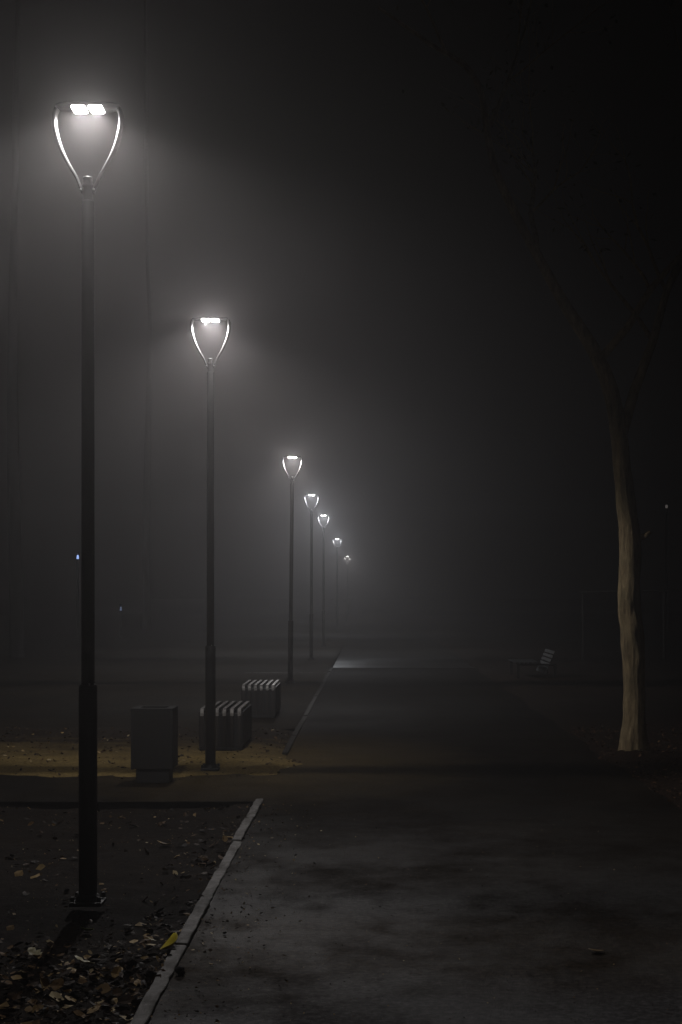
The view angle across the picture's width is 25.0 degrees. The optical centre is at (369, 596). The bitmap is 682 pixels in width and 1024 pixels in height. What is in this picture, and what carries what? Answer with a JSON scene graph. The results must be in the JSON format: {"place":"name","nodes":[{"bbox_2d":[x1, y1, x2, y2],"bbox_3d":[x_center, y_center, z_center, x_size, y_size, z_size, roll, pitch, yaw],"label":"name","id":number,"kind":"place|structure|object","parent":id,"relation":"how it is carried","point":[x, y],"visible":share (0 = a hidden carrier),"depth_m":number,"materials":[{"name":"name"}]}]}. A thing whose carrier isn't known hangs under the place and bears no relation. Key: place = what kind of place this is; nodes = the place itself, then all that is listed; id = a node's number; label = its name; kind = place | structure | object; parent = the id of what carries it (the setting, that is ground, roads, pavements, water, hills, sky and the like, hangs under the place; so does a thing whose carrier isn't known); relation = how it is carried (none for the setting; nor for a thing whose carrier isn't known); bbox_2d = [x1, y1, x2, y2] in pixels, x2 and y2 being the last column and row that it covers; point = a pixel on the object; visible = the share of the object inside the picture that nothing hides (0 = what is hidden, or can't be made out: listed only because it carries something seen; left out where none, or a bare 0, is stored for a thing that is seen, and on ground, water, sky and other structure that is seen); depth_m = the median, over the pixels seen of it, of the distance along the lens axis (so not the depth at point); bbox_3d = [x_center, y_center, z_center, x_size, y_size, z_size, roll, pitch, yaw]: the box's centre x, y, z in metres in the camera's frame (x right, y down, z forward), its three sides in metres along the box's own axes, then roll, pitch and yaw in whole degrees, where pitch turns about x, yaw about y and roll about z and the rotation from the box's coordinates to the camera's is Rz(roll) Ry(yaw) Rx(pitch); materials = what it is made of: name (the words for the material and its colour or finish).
{"place":"outdoors","nodes":[
{"label":"outdoors","id":0,"kind":"place"},
{"bbox_2d":[0,774,276,801],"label":"side path","id":1,"kind":"structure","parent":0,"point":[199,788],"depth_m":12.76,"materials":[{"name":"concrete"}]},
{"bbox_2d":[131,705,177,782],"bbox_3d":[-1.862,1.276,13.280,0.359,0.642,0.357,0,0,0],"label":"litter bin","id":2,"kind":"object","parent":1,"relation":"on","point":[154,743],"visible":1,"depth_m":13.11,"materials":[{"name":"grey metal"}]},
{"bbox_2d":[0,599,681,809],"bbox_3d":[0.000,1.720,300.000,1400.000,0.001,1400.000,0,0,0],"label":"ground","id":3,"kind":"structure","parent":0,"point":[357,606],"depth_m":239.75,"materials":[{"name":"soil"}]},
{"bbox_2d":[0,803,252,1023],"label":"soil bed","id":4,"kind":"object","parent":3,"relation":"on","point":[128,907],"visible":0.81,"depth_m":8.65,"materials":[{"name":"black soil"}]},
{"bbox_2d":[27,947,41,955],"bbox_3d":[-1.518,1.609,6.954,0.069,0.033,0.067,0,0,0],"label":"fallen leaf","id":5,"kind":"object","parent":4,"relation":"on","point":[31,950],"visible":1,"depth_m":6.97,"materials":[{"name":"beige plant"}]},
{"bbox_2d":[75,956,92,963],"bbox_3d":[-1.266,1.610,6.809,0.086,0.038,0.092,0,0,-40],"label":"fallen leaf","id":6,"kind":"object","parent":4,"relation":"on","point":[80,959],"visible":1,"depth_m":6.80,"materials":[{"name":"beige plant"}]},
{"bbox_2d":[51,101,123,906],"bbox_3d":[-1.469,-0.482,8.000,0.376,4.168,0.166,0,0,0],"label":"street lamp","id":7,"kind":"object","parent":4,"relation":"on","point":[87,895],"visible":1,"depth_m":7.97,"materials":[{"name":"black metal"}]},
{"bbox_2d":[160,932,177,948],"bbox_3d":[-0.911,1.564,6.972,0.080,0.067,0.098,0,0,0],"label":"fallen leaf","id":8,"kind":"object","parent":4,"relation":"on","point":[170,941],"visible":1,"depth_m":7.00,"materials":[{"name":"yellow plant"}]},
{"bbox_2d":[0,801,681,1023],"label":"leaf litter","id":9,"kind":"object","parent":4,"relation":"on","point":[55,984],"visible":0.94,"depth_m":6.69,"materials":[{"name":"brown plant"}]},
{"bbox_2d":[0,727,301,777],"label":"sandy verge","id":10,"kind":"structure","parent":3,"relation":"on","point":[255,764],"depth_m":15.38,"materials":[{"name":"brown sand"}]},
{"bbox_2d":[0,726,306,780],"bbox_3d":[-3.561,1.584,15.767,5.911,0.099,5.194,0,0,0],"label":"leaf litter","id":11,"kind":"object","parent":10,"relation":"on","point":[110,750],"visible":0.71,"depth_m":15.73,"materials":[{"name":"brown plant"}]},
{"bbox_2d":[190,317,230,770],"bbox_3d":[-1.470,-0.489,14.150,0.376,4.168,0.166,0,0,0],"label":"street lamp","id":12,"kind":"object","parent":10,"relation":"on","point":[209,764],"visible":1,"depth_m":14.12,"materials":[{"name":"grey metal"}]},
{"bbox_2d":[199,701,251,750],"bbox_3d":[-1.530,1.365,16.330,0.460,0.433,1.220,0,0,0],"label":"slatted bench","id":13,"kind":"object","parent":10,"relation":"on","point":[233,725],"visible":0.77,"depth_m":15.76,"materials":[{"name":"grey wood"}]},
{"bbox_2d":[0,614,359,728],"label":"verge","id":14,"kind":"structure","parent":3,"relation":"on","point":[161,661],"depth_m":35.97,"materials":[{"name":"green plant"}]},
{"bbox_2d":[7,0,25,657],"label":"tree","id":15,"kind":"object","parent":14,"relation":"on","point":[16,646],"visible":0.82,"depth_m":39.90,"materials":[{"name":"brown plant"}]},
{"bbox_2d":[76,552,78,636],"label":"distant lamp","id":16,"kind":"object","parent":14,"relation":"on","point":[77,596],"visible":0.95,"depth_m":59.96,"materials":[{"name":"black metal"}]},
{"bbox_2d":[119,604,121,636],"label":"distant lamp","id":17,"kind":"object","parent":14,"relation":"on","point":[120,626],"visible":0.96,"depth_m":59.96,"materials":[{"name":"black metal"}]},
{"bbox_2d":[142,0,152,628],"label":"tree","id":18,"kind":"object","parent":14,"relation":"on","point":[146,615],"visible":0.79,"depth_m":74.89,"materials":[{"name":"brown plant"}]},
{"bbox_2d":[241,680,280,717],"bbox_3d":[-1.457,1.365,20.610,0.460,0.433,1.220,0,0,0],"label":"slatted bench","id":19,"kind":"object","parent":14,"relation":"on","point":[263,698],"visible":0.83,"depth_m":20.04,"materials":[{"name":"grey wood"}]},
{"bbox_2d":[282,456,302,682],"bbox_3d":[-1.445,-0.496,28.200,0.376,4.168,0.166,1,0,0],"label":"street lamp","id":20,"kind":"object","parent":14,"relation":"on","point":[290,651],"visible":1,"depth_m":28.17,"materials":[{"name":"grey metal"}]},
{"bbox_2d":[304,494,318,659],"bbox_3d":[-1.472,-0.494,38.600,0.376,4.168,0.166,0,0,0],"label":"street lamp","id":21,"kind":"object","parent":14,"relation":"on","point":[311,598],"visible":1,"depth_m":38.57,"materials":[{"name":"grey metal"}]},
{"bbox_2d":[318,515,328,646],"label":"street lamp","id":22,"kind":"object","parent":14,"relation":"on","point":[323,588],"visible":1,"depth_m":48.37,"materials":[{"name":"grey metal"}]},
{"bbox_2d":[333,538,340,631],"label":"street lamp","id":23,"kind":"object","parent":14,"relation":"on","point":[336,586],"visible":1,"depth_m":67.97,"materials":[{"name":"grey metal"}]},
{"bbox_2d":[344,556,349,621],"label":"street lamp","id":24,"kind":"object","parent":14,"relation":"on","point":[347,589],"visible":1,"depth_m":97.47,"materials":[{"name":"grey metal"}]},
{"bbox_2d":[129,799,262,1023],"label":"kerb","id":25,"kind":"structure","parent":3,"relation":"on","point":[149,1003],"depth_m":7.29,"materials":[{"name":"concrete"}]},
{"bbox_2d":[282,667,332,754],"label":"kerb","id":26,"kind":"structure","parent":3,"relation":"on","point":[287,748],"depth_m":19.91,"materials":[{"name":"concrete"}]},
{"bbox_2d":[397,614,681,807],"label":"verge","id":27,"kind":"structure","parent":3,"relation":"on","point":[578,691],"depth_m":28.58,"materials":[{"name":"green plant"}]},
{"bbox_2d":[378,0,681,750],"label":"tree","id":28,"kind":"object","parent":27,"relation":"on","point":[633,734],"visible":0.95,"depth_m":15.24,"materials":[{"name":"brown plant"}]},
{"bbox_2d":[508,649,556,677],"bbox_3d":[3.248,1.336,30.800,0.803,0.528,1.600,0,0,0],"label":"reclined bench","id":29,"kind":"object","parent":27,"relation":"on","point":[545,664],"visible":1,"depth_m":30.28,"materials":[{"name":"grey wood"}]},
{"bbox_2d":[561,724,681,808],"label":"leaf litter","id":30,"kind":"object","parent":27,"relation":"on","point":[658,745],"visible":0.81,"depth_m":15.18,"materials":[{"name":"brown plant"}]},
{"bbox_2d":[581,590,681,659],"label":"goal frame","id":31,"kind":"object","parent":27,"relation":"on","point":[663,591],"visible":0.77,"depth_m":37.98,"materials":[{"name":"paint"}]},
{"bbox_2d":[0,0,681,598],"label":"sky","id":32,"kind":"structure","parent":0,"point":[396,332],"materials":[{"name":"black"}]},
{"bbox_2d":[351,606,423,633],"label":"farthest path","id":33,"kind":"structure","parent":0,"point":[377,620],"depth_m":90.50,"materials":[{"name":"grey asphalt"}]},
{"bbox_2d":[333,634,474,667],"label":"path","id":34,"kind":"structure","parent":0,"point":[391,651],"depth_m":42.98,"materials":[{"name":"grey asphalt"}]},
{"bbox_2d":[148,668,681,1023],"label":"path","id":35,"kind":"structure","parent":0,"point":[450,757],"depth_m":8.66,"materials":[{"name":"grey asphalt"}]},
{"bbox_2d":[175,966,184,975],"bbox_3d":[-0.803,1.582,6.496,0.045,0.042,0.050,0,0,0],"label":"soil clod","id":36,"kind":"object","parent":35,"relation":"on","point":[179,970],"visible":1,"depth_m":6.48,"materials":[{"name":"black soil"}]},
{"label":"verge","id":37,"kind":"object","parent":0,"visible":0},
{"bbox_2d":[665,503,667,630],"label":"distant lamp","id":38,"kind":"object","parent":37,"relation":"on","point":[666,566],"visible":0.94,"depth_m":69.96,"materials":[{"name":"black metal"}]}
]}

